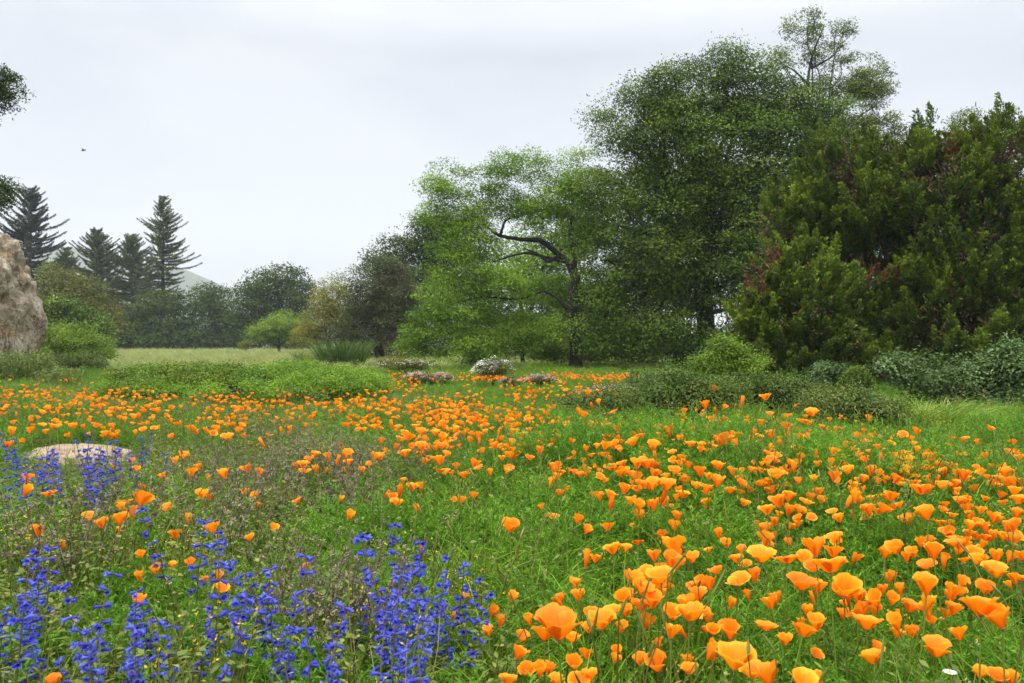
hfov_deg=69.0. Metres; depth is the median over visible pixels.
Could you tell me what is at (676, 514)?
poppy
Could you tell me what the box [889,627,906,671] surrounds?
poppy
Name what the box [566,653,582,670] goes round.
poppy
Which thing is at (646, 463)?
poppy
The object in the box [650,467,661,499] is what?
poppy
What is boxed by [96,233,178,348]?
redwood tree
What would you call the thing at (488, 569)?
arching grass
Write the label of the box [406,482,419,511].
poppy
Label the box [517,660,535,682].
poppy
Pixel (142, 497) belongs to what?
poppy
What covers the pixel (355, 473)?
sage plant
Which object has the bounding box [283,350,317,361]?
reed clump
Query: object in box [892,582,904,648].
poppy
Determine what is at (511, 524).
poppy
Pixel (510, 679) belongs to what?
poppy
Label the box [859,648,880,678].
poppy
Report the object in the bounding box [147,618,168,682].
penstemon spike
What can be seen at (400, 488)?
poppy
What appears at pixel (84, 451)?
penstemon spike
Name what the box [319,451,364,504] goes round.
sage plant
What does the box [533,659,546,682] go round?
poppy
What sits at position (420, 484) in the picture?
poppy
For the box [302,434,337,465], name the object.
sage plant
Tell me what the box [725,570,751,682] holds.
poppy
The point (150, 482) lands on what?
sage plant
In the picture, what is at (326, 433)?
sage plant
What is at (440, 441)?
sage plant
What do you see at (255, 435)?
sage plant
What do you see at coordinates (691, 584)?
poppy
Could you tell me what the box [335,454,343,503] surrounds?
poppy
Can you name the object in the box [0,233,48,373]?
boulder
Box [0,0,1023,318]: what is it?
sky
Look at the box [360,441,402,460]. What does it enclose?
sage plant
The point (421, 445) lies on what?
poppy
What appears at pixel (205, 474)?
sage plant
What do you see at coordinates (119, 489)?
sage plant
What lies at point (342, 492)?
sage plant
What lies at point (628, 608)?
poppy
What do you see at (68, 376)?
tall herb
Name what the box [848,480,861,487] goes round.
poppy
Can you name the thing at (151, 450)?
sage plant
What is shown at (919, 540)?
poppy
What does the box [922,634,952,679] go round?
poppy
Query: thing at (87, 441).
penstemon spike
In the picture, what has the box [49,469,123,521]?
sage plant
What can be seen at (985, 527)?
poppy
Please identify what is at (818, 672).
poppy
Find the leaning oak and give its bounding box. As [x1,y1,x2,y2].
[383,143,641,368]
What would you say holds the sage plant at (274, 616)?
on the ground at (320, 574)
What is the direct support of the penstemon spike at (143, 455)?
on the ground at (320, 574)
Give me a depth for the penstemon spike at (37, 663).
1.72 m
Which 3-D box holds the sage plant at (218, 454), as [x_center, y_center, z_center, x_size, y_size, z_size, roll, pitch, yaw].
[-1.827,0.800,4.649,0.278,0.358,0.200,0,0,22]
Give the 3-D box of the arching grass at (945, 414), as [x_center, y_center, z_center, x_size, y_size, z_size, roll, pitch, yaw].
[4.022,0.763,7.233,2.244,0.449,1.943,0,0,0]
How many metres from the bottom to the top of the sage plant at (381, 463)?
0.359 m
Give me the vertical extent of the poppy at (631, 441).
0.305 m
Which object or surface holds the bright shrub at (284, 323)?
on the ground at (320, 574)
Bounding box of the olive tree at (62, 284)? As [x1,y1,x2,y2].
[32,258,134,347]
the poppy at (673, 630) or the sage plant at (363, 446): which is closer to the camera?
the poppy at (673, 630)
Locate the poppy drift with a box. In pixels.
[0,365,1023,682]
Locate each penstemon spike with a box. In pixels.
[0,433,19,479]
[0,448,15,511]
[0,556,41,682]
[0,605,10,682]
[2,605,24,682]
[6,594,32,665]
[9,438,20,482]
[12,466,25,508]
[16,591,48,682]
[16,622,38,682]
[17,548,43,665]
[18,468,33,515]
[20,453,29,486]
[21,619,48,682]
[22,574,46,681]
[33,457,43,498]
[33,545,59,663]
[35,454,51,512]
[46,452,59,512]
[48,450,66,487]
[49,448,62,488]
[50,459,66,508]
[51,456,58,506]
[53,656,70,682]
[54,581,113,682]
[74,439,86,472]
[76,641,105,682]
[79,570,122,682]
[81,433,93,504]
[81,447,94,505]
[81,648,104,682]
[83,464,98,531]
[84,447,105,523]
[92,454,107,502]
[94,470,104,515]
[99,447,121,499]
[101,455,109,479]
[108,439,122,497]
[117,624,144,682]
[122,587,147,679]
[125,457,138,487]
[125,622,145,682]
[126,612,146,678]
[129,656,146,682]
[135,506,181,618]
[135,599,160,681]
[138,437,146,479]
[143,433,152,466]
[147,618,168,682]
[159,625,180,682]
[161,453,171,496]
[183,517,211,655]
[191,605,215,680]
[198,540,229,681]
[204,530,224,620]
[215,590,254,682]
[222,559,260,681]
[223,593,255,682]
[237,571,292,674]
[253,564,282,679]
[262,595,280,677]
[265,594,302,681]
[279,626,297,682]
[279,631,297,682]
[294,553,322,682]
[320,599,353,682]
[322,640,342,682]
[325,633,342,682]
[353,532,426,682]
[353,538,399,676]
[355,605,368,671]
[366,587,402,681]
[369,598,394,682]
[376,597,395,672]
[377,573,411,682]
[388,522,411,639]
[388,540,415,612]
[391,646,408,682]
[393,594,419,681]
[394,608,413,679]
[398,609,418,676]
[398,624,412,680]
[404,560,449,677]
[404,566,437,682]
[405,540,428,637]
[406,615,436,682]
[407,598,429,682]
[410,617,430,679]
[421,582,448,678]
[425,554,451,659]
[437,603,458,680]
[442,576,482,677]
[446,561,470,659]
[452,591,494,682]
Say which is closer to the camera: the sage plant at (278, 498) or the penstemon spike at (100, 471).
the penstemon spike at (100, 471)
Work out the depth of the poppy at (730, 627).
1.69 m
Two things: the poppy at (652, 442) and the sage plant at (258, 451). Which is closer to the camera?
the poppy at (652, 442)
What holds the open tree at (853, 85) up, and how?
on the ground at (320, 574)
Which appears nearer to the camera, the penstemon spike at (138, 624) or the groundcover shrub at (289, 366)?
the penstemon spike at (138, 624)
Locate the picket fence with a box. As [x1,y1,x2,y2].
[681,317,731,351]
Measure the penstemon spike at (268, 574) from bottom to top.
0.382 m
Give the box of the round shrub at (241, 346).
[236,337,257,351]
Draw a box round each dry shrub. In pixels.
[548,382,651,418]
[613,358,759,423]
[720,362,834,415]
[779,378,918,427]
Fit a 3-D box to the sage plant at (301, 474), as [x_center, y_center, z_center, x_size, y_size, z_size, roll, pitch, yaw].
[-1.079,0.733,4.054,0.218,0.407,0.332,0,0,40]
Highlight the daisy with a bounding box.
[942,669,955,682]
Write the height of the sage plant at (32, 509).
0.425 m
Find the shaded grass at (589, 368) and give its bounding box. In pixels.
[400,357,706,377]
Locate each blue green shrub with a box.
[804,358,876,393]
[862,329,1023,411]
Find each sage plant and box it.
[0,476,48,598]
[0,479,97,568]
[0,499,67,599]
[0,502,98,606]
[0,509,49,576]
[9,495,106,568]
[21,500,99,570]
[23,486,138,602]
[23,490,77,537]
[23,519,92,583]
[26,448,98,507]
[33,478,94,515]
[38,482,116,530]
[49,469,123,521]
[52,469,103,507]
[63,464,135,514]
[72,447,149,499]
[77,484,141,523]
[80,442,141,498]
[89,436,157,486]
[89,463,158,546]
[89,479,164,564]
[97,474,137,531]
[98,461,174,544]
[123,447,174,504]
[158,446,227,527]
[162,444,219,487]
[166,469,235,555]
[167,437,223,485]
[176,482,223,554]
[177,468,227,512]
[178,481,233,531]
[180,449,215,502]
[181,432,214,463]
[185,456,215,486]
[188,435,235,478]
[192,434,234,460]
[193,477,248,513]
[197,440,244,468]
[202,468,266,557]
[205,443,245,476]
[208,452,275,509]
[208,465,266,548]
[213,446,283,502]
[213,459,261,501]
[217,447,286,519]
[218,471,272,531]
[221,458,268,508]
[223,451,273,487]
[224,454,265,486]
[225,410,267,455]
[232,437,286,478]
[235,430,270,469]
[235,443,284,490]
[236,489,286,576]
[240,412,274,447]
[240,519,358,618]
[243,530,337,637]
[245,436,284,467]
[252,562,340,652]
[253,455,311,526]
[254,418,295,453]
[254,530,353,634]
[257,466,304,522]
[258,435,300,472]
[258,438,310,513]
[262,420,316,467]
[263,431,305,467]
[263,440,298,495]
[266,452,316,501]
[270,556,369,648]
[273,448,316,485]
[275,420,319,451]
[277,440,339,506]
[281,556,384,645]
[284,425,338,458]
[285,414,323,447]
[289,544,406,645]
[291,545,379,611]
[293,455,348,516]
[293,530,383,638]
[294,424,355,471]
[295,428,348,482]
[300,519,418,662]
[301,475,344,517]
[301,557,389,682]
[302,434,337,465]
[302,583,366,625]
[303,530,424,644]
[306,428,366,476]
[310,419,336,446]
[311,548,417,660]
[312,426,340,459]
[314,461,363,511]
[314,574,391,642]
[316,560,413,668]
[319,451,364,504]
[321,430,358,471]
[323,439,376,499]
[324,472,353,517]
[328,440,365,474]
[331,433,384,471]
[333,458,390,504]
[338,469,395,517]
[338,484,394,520]
[340,427,378,478]
[341,465,376,505]
[342,426,394,480]
[342,450,400,507]
[352,437,400,481]
[359,437,403,480]
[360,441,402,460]
[373,449,394,479]
[387,453,423,486]
[392,432,428,479]
[401,437,452,492]
[413,447,461,489]
[428,429,464,451]
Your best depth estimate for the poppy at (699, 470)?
3.35 m
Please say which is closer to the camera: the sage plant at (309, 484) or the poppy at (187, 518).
the poppy at (187, 518)
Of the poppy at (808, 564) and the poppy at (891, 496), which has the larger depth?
the poppy at (891, 496)
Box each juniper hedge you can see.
[720,222,877,383]
[749,116,978,378]
[857,92,1023,388]
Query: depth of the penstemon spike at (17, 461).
4.48 m
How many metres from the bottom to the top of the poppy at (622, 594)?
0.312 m
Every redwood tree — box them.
[0,185,76,333]
[44,247,93,343]
[67,227,150,348]
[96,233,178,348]
[126,195,201,323]
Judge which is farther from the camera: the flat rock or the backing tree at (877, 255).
the backing tree at (877, 255)
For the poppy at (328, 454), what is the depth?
4.03 m
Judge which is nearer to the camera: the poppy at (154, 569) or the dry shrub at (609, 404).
the poppy at (154, 569)
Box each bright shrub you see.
[39,316,123,367]
[238,307,321,351]
[679,329,775,402]
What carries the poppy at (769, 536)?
on the ground at (320, 574)
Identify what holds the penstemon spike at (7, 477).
on the ground at (320, 574)
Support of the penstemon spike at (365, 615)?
on the ground at (320, 574)
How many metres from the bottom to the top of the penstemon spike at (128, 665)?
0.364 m
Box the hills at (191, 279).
[21,244,223,313]
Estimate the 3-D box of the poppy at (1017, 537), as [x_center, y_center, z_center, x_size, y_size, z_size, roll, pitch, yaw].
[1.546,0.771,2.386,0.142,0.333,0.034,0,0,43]
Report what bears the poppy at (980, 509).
on the ground at (320, 574)
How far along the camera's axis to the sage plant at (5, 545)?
2.62 m
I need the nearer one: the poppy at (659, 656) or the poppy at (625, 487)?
the poppy at (659, 656)
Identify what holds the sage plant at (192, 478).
on the ground at (320, 574)
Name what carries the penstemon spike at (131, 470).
on the ground at (320, 574)
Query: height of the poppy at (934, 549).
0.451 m
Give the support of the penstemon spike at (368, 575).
on the ground at (320, 574)
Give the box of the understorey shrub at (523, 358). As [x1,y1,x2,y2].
[483,311,567,362]
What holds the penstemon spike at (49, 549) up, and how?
on the ground at (320, 574)
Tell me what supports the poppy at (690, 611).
on the ground at (320, 574)
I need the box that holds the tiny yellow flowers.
[0,393,1023,682]
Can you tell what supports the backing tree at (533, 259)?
on the ground at (320, 574)
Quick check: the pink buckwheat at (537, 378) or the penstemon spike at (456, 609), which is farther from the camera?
the pink buckwheat at (537, 378)
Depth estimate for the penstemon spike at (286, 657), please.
1.57 m
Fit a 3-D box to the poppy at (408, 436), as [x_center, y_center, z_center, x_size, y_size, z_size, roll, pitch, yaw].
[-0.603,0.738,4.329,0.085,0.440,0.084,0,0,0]
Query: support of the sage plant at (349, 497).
on the ground at (320, 574)
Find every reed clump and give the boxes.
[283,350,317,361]
[302,336,381,367]
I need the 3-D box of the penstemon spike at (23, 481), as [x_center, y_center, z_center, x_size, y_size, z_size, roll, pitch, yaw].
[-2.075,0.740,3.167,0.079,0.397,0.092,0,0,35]
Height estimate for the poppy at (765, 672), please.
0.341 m
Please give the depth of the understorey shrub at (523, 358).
30.86 m
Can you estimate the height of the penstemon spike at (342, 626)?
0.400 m
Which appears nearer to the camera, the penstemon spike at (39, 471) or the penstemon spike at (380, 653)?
the penstemon spike at (380, 653)
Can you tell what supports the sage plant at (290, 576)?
on the ground at (320, 574)
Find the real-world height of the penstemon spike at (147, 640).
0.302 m
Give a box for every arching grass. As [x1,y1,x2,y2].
[390,545,565,602]
[849,394,1023,427]
[851,398,986,424]
[920,417,1007,431]
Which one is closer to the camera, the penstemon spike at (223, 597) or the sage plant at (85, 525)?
the penstemon spike at (223, 597)
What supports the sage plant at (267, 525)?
on the ground at (320, 574)
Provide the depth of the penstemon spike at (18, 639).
1.62 m
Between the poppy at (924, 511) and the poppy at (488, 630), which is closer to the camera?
the poppy at (488, 630)
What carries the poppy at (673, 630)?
on the ground at (320, 574)
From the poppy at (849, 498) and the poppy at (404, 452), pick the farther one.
the poppy at (404, 452)
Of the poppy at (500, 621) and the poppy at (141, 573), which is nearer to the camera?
the poppy at (500, 621)
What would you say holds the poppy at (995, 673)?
on the ground at (320, 574)
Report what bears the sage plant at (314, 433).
on the ground at (320, 574)
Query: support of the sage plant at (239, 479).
on the ground at (320, 574)
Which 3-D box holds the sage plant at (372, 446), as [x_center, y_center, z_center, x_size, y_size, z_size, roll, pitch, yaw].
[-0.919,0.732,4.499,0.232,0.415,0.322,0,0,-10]
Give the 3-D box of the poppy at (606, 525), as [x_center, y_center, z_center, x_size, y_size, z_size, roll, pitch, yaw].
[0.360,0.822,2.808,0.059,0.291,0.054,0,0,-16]
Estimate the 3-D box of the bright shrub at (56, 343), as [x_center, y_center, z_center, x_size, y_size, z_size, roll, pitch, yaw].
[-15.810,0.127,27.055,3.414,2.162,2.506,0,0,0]
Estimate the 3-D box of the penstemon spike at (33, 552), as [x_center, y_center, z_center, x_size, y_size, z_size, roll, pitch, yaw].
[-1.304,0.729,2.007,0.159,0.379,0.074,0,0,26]
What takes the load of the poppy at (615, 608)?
on the ground at (320, 574)
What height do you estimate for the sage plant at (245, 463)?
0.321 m
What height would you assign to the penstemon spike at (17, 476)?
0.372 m
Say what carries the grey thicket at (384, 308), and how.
on the ground at (320, 574)
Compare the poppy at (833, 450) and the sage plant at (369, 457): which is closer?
the poppy at (833, 450)
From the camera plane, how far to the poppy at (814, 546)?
1.93 m
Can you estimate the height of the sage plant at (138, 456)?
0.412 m
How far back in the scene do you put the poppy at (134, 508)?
2.55 m
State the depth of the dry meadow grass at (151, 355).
38.95 m
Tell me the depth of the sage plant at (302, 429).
5.58 m
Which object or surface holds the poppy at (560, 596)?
on the ground at (320, 574)
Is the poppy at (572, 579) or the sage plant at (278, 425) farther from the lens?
the sage plant at (278, 425)
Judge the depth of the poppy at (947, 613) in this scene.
1.98 m
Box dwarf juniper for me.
[836,363,878,391]
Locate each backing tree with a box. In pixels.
[425,180,627,355]
[566,116,791,358]
[850,138,1023,286]
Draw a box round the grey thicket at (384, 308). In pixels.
[323,252,437,360]
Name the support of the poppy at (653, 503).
on the ground at (320, 574)
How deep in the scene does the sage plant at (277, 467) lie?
4.23 m
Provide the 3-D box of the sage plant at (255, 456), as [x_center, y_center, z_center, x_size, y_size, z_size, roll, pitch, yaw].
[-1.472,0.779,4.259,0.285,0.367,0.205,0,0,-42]
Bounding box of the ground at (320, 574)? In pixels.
[2,346,1023,682]
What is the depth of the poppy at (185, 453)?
4.04 m
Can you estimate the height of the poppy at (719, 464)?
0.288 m
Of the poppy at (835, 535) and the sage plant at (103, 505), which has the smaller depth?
the poppy at (835, 535)
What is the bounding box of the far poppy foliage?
[0,364,1023,682]
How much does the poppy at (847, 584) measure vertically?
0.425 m
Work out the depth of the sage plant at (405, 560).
1.93 m
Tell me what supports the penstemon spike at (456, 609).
on the ground at (320, 574)
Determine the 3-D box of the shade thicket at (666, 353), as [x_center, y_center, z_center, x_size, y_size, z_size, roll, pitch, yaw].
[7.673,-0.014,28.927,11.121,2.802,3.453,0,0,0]
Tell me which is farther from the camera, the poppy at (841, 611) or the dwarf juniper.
the dwarf juniper
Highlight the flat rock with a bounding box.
[21,443,136,464]
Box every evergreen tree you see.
[108,287,220,349]
[179,280,249,349]
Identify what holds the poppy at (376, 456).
on the ground at (320, 574)
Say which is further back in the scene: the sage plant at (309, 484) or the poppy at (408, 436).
the poppy at (408, 436)
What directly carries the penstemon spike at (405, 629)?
on the ground at (320, 574)
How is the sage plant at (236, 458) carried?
on the ground at (320, 574)
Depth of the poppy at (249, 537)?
2.61 m
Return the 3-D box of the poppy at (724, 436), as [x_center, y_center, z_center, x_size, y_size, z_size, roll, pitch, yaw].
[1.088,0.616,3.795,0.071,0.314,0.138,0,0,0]
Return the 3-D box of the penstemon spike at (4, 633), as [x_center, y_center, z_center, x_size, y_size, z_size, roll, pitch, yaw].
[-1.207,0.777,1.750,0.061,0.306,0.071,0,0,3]
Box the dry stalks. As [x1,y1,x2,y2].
[0,363,1020,682]
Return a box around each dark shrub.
[38,290,123,353]
[50,348,112,370]
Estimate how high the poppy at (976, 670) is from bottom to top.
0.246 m
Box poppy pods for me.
[404,392,1023,682]
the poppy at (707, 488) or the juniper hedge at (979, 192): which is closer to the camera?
the poppy at (707, 488)
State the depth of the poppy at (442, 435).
4.53 m
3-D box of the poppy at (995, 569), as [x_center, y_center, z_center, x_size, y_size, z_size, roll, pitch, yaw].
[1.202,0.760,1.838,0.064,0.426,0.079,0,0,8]
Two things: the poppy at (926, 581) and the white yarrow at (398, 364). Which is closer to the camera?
the poppy at (926, 581)
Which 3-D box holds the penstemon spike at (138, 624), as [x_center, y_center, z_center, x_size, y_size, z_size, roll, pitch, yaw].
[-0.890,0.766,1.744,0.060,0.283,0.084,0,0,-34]
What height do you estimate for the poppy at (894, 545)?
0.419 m
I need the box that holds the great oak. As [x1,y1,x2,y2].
[550,28,887,369]
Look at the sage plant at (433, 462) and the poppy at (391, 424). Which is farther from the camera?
the poppy at (391, 424)
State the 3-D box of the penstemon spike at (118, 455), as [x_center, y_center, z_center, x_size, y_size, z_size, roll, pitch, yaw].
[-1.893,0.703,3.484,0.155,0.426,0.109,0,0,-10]
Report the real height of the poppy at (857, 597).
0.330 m
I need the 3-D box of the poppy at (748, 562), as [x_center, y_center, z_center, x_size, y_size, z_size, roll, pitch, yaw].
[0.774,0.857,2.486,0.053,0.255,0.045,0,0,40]
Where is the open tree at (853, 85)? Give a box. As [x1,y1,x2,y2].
[765,4,908,164]
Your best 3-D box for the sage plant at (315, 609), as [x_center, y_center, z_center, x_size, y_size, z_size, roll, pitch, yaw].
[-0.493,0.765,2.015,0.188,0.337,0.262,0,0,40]
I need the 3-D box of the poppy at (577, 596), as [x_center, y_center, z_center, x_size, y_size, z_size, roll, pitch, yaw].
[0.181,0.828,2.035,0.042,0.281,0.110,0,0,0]
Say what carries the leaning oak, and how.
on the ground at (320, 574)
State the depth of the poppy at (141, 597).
1.95 m
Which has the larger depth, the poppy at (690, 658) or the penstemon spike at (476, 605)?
the penstemon spike at (476, 605)
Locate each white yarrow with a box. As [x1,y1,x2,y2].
[375,357,437,375]
[470,354,515,386]
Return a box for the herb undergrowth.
[0,363,1023,682]
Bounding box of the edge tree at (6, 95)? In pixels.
[0,63,37,214]
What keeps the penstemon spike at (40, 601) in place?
on the ground at (320, 574)
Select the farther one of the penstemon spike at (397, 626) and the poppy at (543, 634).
the penstemon spike at (397, 626)
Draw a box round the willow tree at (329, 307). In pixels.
[284,269,365,351]
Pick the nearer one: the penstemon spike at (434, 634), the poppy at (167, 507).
the penstemon spike at (434, 634)
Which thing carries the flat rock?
on the ground at (320, 574)
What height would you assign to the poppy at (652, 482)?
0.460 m
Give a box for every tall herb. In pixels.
[0,348,55,381]
[33,367,83,387]
[625,367,681,399]
[664,370,708,389]
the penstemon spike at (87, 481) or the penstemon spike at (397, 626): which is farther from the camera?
the penstemon spike at (87, 481)
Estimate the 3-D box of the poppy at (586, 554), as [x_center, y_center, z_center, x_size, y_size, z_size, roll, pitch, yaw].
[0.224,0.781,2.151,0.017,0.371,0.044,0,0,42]
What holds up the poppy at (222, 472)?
on the ground at (320, 574)
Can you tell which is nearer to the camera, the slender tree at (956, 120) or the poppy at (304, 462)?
the poppy at (304, 462)
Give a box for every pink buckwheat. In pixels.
[402,371,457,386]
[498,373,523,388]
[522,373,558,387]
[570,381,636,401]
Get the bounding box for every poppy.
[8,426,16,476]
[21,473,34,515]
[21,483,34,527]
[31,523,43,550]
[41,490,57,515]
[44,672,61,682]
[59,539,66,567]
[81,511,93,521]
[94,516,107,563]
[111,513,129,563]
[113,511,136,579]
[116,498,133,542]
[116,501,126,537]
[125,505,137,588]
[132,593,146,639]
[133,490,154,583]
[134,570,160,644]
[135,549,145,621]
[148,562,161,638]
[160,501,171,554]
[169,529,188,596]
[178,451,188,472]
[184,557,200,603]
[185,512,193,557]
[186,467,197,497]
[186,488,208,558]
[203,521,219,585]
[213,581,230,621]
[216,467,228,505]
[216,569,223,595]
[220,432,233,479]
[240,463,249,472]
[245,533,264,580]
[255,467,262,500]
[258,437,264,457]
[297,460,309,505]
[298,468,311,522]
[312,464,323,513]
[323,452,330,503]
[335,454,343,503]
[342,448,353,491]
[346,508,355,550]
[371,450,380,491]
[376,451,384,486]
[389,419,393,448]
[390,497,403,542]
[394,483,402,539]
[397,449,410,482]
[402,431,415,460]
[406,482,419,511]
[415,441,428,465]
[416,427,427,458]
[416,482,422,501]
[432,455,445,512]
[433,467,446,486]
[437,431,447,464]
[457,495,467,519]
[469,458,480,498]
[473,431,481,439]
[482,623,494,675]
[489,603,498,639]
[497,613,506,672]
[498,589,518,650]
[498,673,517,682]
[502,517,519,613]
[514,629,529,681]
[514,644,530,682]
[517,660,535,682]
[523,612,534,661]
[531,626,551,682]
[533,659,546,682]
[534,603,582,682]
[536,445,543,465]
[543,659,555,682]
[548,671,564,682]
[552,592,564,657]
[556,489,564,510]
[566,631,580,670]
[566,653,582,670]
[567,671,589,682]
[569,576,580,610]
[570,588,584,663]
[574,513,583,576]
[579,647,592,668]
[580,619,592,662]
[581,667,596,681]
[583,522,593,592]
[583,606,599,660]
[584,548,589,648]
[588,608,616,682]
[590,553,600,599]
[598,452,609,493]
[600,522,613,557]
[601,440,611,474]
[602,542,620,601]
[603,463,616,489]
[603,603,620,680]
[605,489,617,511]
[609,439,618,473]
[609,496,622,586]
[613,587,631,670]
[614,619,628,682]
[616,460,626,496]
[618,603,632,682]
[619,466,629,490]
[619,482,633,559]
[620,543,631,585]
[623,568,644,670]
[624,495,635,523]
[625,436,638,456]
[630,457,642,507]
[630,471,642,483]
[632,587,664,682]
[632,651,644,682]
[633,498,644,550]
[633,576,658,682]
[634,509,644,539]
[635,479,647,508]
[637,564,652,637]
[640,458,653,497]
[640,612,656,674]
[644,648,666,682]
[645,476,659,558]
[645,565,676,681]
[647,439,659,446]
[647,549,660,565]
[647,549,685,682]
[648,497,658,558]
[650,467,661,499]
[656,529,667,557]
[659,477,675,536]
[659,489,667,530]
[660,473,669,477]
[660,496,669,530]
[662,534,685,653]
[662,621,681,682]
[663,424,673,441]
[663,602,680,682]
[668,465,681,493]
[671,510,681,534]
[672,624,687,682]
[675,490,691,520]
[675,601,706,682]
[677,594,685,631]
[681,652,692,682]
[684,441,697,461]
[685,460,692,469]
[686,550,698,577]
[686,580,701,642]
[691,481,701,502]
[694,465,705,478]
[697,441,705,457]
[699,400,709,417]
[701,482,712,519]
[701,575,715,646]
[703,612,713,675]
[706,622,720,682]
[706,648,720,682]
[707,565,725,609]
[708,473,725,535]
[711,460,724,487]
[715,435,721,449]
[715,641,756,682]
[717,431,729,463]
[720,537,731,568]
[720,618,739,680]
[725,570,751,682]
[727,466,737,483]
[734,544,746,589]
[738,559,751,592]
[738,659,760,682]
[740,395,744,423]
[743,566,760,638]
[746,544,793,667]
[750,659,778,682]
[757,504,774,558]
[759,393,770,410]
[759,521,771,530]
[761,529,776,609]
[764,486,774,503]
[765,429,774,440]
[765,494,785,579]
[767,468,784,540]
[774,554,798,667]
[777,632,792,682]
[780,421,792,430]
[782,490,796,544]
[784,502,794,537]
[784,537,791,551]
[786,571,817,666]
[788,667,819,682]
[792,578,827,681]
[794,504,809,530]
[796,418,810,423]
[796,549,813,615]
[801,536,832,648]
[802,558,819,620]
[804,407,818,429]
[806,492,814,527]
[806,590,814,638]
[810,556,847,680]
[812,487,824,503]
[814,669,823,682]
[819,545,844,642]
[824,531,860,638]
[828,470,841,497]
[829,447,839,456]
[832,512,843,544]
[833,572,862,682]
[836,607,848,657]
[839,465,853,493]
[846,495,851,537]
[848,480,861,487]
[850,489,861,561]
[850,588,866,674]
[851,612,883,682]
[856,554,864,578]
[858,601,868,659]
[859,474,868,496]
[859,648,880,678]
[860,503,874,587]
[864,465,876,490]
[864,588,881,681]
[865,494,878,522]
[878,501,894,567]
[878,545,891,599]
[883,572,889,610]
[884,490,899,539]
[884,539,903,629]
[886,472,903,519]
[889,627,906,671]
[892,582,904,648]
[897,513,910,543]
[901,551,916,634]
[902,545,918,618]
[904,624,918,680]
[905,479,920,511]
[909,483,930,552]
[912,571,937,682]
[913,504,935,625]
[914,536,926,571]
[916,558,937,634]
[921,484,933,523]
[922,541,958,664]
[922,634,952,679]
[926,534,935,574]
[935,480,950,515]
[938,607,950,657]
[944,588,955,654]
[951,479,964,486]
[957,468,973,517]
[958,595,1000,682]
[965,541,972,615]
[968,552,983,622]
[970,522,988,590]
[971,664,986,679]
[972,517,984,542]
[975,506,986,539]
[975,578,998,664]
[978,602,1009,682]
[980,560,1008,667]
[984,474,992,485]
[985,666,1009,682]
[987,510,1005,570]
[988,529,1006,600]
[989,548,1005,626]
[995,533,1020,596]
[998,466,1011,511]
[1000,476,1009,513]
[1001,669,1019,682]
[1002,517,1021,615]
[1004,473,1016,516]
[1007,485,1022,567]
[1009,494,1023,549]
[1009,506,1023,559]
[1014,550,1023,581]
[1018,575,1023,628]
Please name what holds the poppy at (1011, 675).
on the ground at (320, 574)
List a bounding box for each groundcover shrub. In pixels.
[87,363,396,403]
[98,357,293,398]
[254,354,398,398]
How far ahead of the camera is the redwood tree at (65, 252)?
95.84 m
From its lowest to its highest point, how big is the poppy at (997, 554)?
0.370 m
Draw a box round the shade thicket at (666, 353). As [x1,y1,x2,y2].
[579,317,736,366]
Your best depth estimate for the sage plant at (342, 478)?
3.61 m
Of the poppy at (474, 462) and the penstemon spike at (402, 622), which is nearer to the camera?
the penstemon spike at (402, 622)
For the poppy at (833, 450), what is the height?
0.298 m
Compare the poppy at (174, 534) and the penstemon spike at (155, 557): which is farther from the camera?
the poppy at (174, 534)
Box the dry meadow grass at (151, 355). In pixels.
[36,346,670,370]
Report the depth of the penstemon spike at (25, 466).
4.17 m
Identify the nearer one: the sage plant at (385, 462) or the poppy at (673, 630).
the poppy at (673, 630)
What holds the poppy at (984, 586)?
on the ground at (320, 574)
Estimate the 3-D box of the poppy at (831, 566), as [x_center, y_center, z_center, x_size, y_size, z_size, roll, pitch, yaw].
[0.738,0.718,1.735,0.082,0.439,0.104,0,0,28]
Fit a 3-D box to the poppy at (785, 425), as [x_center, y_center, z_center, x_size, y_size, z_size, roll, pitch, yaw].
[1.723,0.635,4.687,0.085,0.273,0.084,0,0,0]
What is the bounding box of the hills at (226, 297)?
[59,287,730,345]
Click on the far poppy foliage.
(573, 495)
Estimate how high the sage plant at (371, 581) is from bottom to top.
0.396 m
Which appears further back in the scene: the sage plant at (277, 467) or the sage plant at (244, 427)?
the sage plant at (244, 427)
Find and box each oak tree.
[212,261,328,350]
[353,203,490,356]
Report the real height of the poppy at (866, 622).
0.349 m
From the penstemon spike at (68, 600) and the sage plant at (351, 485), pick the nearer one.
the penstemon spike at (68, 600)
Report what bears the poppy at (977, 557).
on the ground at (320, 574)
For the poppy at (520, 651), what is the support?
on the ground at (320, 574)
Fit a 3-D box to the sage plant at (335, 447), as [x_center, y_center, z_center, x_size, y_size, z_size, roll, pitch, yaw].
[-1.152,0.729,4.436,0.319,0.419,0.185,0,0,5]
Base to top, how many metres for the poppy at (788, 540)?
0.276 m
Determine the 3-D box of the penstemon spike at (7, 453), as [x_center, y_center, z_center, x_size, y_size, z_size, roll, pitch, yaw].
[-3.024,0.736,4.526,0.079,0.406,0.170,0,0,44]
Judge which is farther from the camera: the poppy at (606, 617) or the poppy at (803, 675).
the poppy at (606, 617)
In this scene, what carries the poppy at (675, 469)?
on the ground at (320, 574)
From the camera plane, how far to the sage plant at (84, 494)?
3.10 m
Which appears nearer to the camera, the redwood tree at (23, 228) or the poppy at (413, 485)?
the poppy at (413, 485)
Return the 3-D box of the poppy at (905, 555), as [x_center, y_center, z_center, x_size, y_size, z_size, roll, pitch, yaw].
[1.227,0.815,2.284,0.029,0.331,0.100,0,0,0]
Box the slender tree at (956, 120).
[940,106,988,235]
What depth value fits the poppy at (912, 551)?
2.25 m

